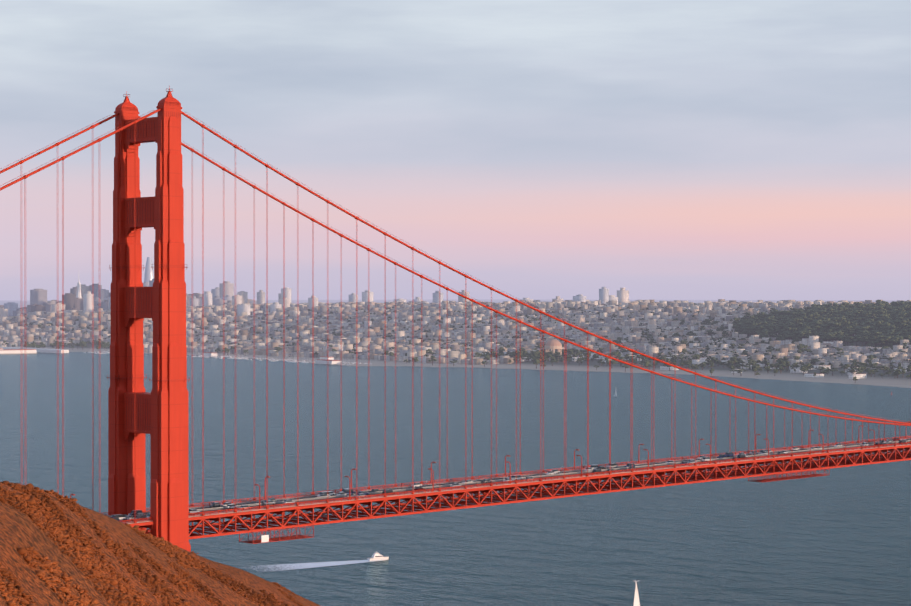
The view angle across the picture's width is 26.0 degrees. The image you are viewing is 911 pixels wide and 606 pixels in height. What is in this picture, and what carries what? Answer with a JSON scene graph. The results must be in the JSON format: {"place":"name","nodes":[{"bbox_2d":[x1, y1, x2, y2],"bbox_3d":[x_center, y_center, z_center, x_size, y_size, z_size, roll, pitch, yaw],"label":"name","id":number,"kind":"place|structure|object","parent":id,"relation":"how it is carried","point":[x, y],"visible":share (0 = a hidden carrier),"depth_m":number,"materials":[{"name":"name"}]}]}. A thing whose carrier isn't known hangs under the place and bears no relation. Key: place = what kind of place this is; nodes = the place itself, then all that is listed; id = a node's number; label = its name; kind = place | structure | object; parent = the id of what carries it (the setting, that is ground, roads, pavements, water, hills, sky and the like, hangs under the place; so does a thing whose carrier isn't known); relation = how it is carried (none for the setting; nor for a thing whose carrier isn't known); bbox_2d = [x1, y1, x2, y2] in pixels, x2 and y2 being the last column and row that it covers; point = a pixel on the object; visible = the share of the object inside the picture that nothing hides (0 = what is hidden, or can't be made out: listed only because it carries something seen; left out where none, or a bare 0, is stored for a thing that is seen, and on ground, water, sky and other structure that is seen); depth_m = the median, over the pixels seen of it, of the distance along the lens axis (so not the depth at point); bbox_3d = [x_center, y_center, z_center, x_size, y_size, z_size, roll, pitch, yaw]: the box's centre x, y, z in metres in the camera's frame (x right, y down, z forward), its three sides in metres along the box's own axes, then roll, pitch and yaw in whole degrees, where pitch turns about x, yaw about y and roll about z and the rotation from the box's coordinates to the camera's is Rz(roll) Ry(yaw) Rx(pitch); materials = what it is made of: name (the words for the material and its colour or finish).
{"place":"outdoors","nodes":[
{"label":"outdoors","id":0,"kind":"place"},
{"bbox_2d":[0,483,319,605],"bbox_3d":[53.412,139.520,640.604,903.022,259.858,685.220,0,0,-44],"label":"hillside vegetation","id":1,"kind":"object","parent":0,"point":[18,528],"depth_m":362.41,"materials":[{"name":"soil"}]},
{"bbox_2d":[0,481,307,605],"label":"headland scrub","id":2,"kind":"object","parent":1,"relation":"on","point":[28,497],"visible":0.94,"depth_m":349.12,"materials":[{"name":"brown plant"}]},
{"bbox_2d":[0,299,910,605],"bbox_3d":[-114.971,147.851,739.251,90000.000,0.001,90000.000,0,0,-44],"label":"bay water","id":3,"kind":"structure","parent":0,"point":[838,537],"depth_m":1659.31,"materials":[{"name":"blue liquid"}]},
{"bbox_2d":[106,86,190,551],"bbox_3d":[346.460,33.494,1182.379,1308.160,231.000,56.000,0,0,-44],"label":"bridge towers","id":4,"kind":"structure","parent":3,"relation":"on","point":[162,413],"depth_m":730.25,"materials":[{"name":"red metal"}]},
{"bbox_2d":[0,108,910,522],"bbox_3d":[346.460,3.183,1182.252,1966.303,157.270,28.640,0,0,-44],"label":"suspension cables","id":5,"kind":"object","parent":4,"relation":"attached to","point":[394,262],"visible":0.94,"depth_m":801.50,"materials":[{"name":"red metal"}]},
{"bbox_2d":[101,436,910,538],"bbox_3d":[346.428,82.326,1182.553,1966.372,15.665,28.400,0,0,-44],"label":"bridge deck","id":6,"kind":"structure","parent":5,"relation":"hanging from","point":[312,502],"depth_m":868.23,"materials":[{"name":"red metal"}]},
{"bbox_2d":[70,422,910,508],"bbox_3d":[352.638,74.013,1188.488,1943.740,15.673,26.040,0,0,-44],"label":"street lamps","id":7,"kind":"object","parent":6,"relation":"on","point":[431,469],"visible":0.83,"depth_m":887.06,"materials":[{"name":"red metal"}]},
{"bbox_2d":[111,438,908,521],"bbox_3d":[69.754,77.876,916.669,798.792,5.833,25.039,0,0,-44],"label":"cars","id":8,"kind":"object","parent":6,"relation":"on","point":[345,492],"visible":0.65,"depth_m":859.80,"materials":[{"name":"metal"}]},
{"bbox_2d":[239,469,828,543],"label":"maintenance platform","id":9,"kind":"structure","parent":6,"relation":"hanging from","point":[265,538],"depth_m":775.13,"materials":[{"name":"red metal"}]},
{"bbox_2d":[83,351,365,364],"bbox_3d":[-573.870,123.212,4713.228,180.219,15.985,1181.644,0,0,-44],"label":"marina boats","id":10,"kind":"object","parent":3,"relation":"on","point":[295,361],"visible":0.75,"depth_m":4635.65,"materials":[{"name":"white paint"}]},
{"bbox_2d":[239,560,383,572],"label":"boat wake","id":11,"kind":"object","parent":3,"relation":"on","point":[302,565],"visible":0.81,"depth_m":1100.93,"materials":[{"name":"white liquid"}]},
{"bbox_2d":[367,551,388,560],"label":"motor yacht","id":12,"kind":"object","parent":3,"relation":"on","point":[376,556],"visible":0.88,"depth_m":1121.73,"materials":[{"name":"white paint"}]},
{"bbox_2d":[633,580,639,605],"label":"sail","id":13,"kind":"object","parent":3,"relation":"on","point":[636,600],"visible":1,"depth_m":891.28,"materials":[{"name":"white fabric"}]},
{"bbox_2d":[0,0,910,299],"label":"sky","id":14,"kind":"structure","parent":0,"point":[532,149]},
{"bbox_2d":[16,323,910,387],"bbox_3d":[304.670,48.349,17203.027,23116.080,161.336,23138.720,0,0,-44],"label":"san francisco ground","id":15,"kind":"structure","parent":0,"point":[902,380],"depth_m":4012.37,"materials":[{"name":"grey"}]},
{"bbox_2d":[0,257,561,363],"bbox_3d":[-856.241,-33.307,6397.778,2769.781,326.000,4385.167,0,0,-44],"label":"san francisco landmarks","id":16,"kind":"object","parent":15,"relation":"on","point":[553,344],"visible":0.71,"depth_m":5030.88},
{"bbox_2d":[0,280,628,316],"bbox_3d":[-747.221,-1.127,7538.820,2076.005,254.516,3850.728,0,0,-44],"label":"high-rise buildings","id":17,"kind":"structure","parent":15,"relation":"on","point":[86,302],"depth_m":7740.72,"materials":[{"name":"grey concrete"}]},
{"bbox_2d":[0,279,624,310],"bbox_3d":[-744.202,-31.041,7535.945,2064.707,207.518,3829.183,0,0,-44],"label":"san francisco roof plant","id":18,"kind":"object","parent":17,"relation":"on","point":[230,301],"visible":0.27,"depth_m":7846.46,"materials":[{"name":"grey"}]},
{"bbox_2d":[0,299,910,368],"bbox_3d":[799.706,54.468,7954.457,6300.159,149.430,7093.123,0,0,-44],"label":"houses","id":19,"kind":"structure","parent":15,"relation":"on","point":[222,316],"depth_m":5266.15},
{"bbox_2d":[2,300,910,380],"bbox_3d":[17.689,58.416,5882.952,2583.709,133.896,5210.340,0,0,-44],"label":"trees","id":20,"kind":"object","parent":15,"relation":"on","point":[872,323],"visible":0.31,"depth_m":4499.90,"materials":[{"name":"green plant"}]},
{"bbox_2d":[518,333,910,378],"bbox_3d":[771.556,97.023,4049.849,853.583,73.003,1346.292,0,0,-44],"label":"presidio buildings","id":21,"kind":"structure","parent":15,"relation":"on","point":[798,370],"depth_m":3926.97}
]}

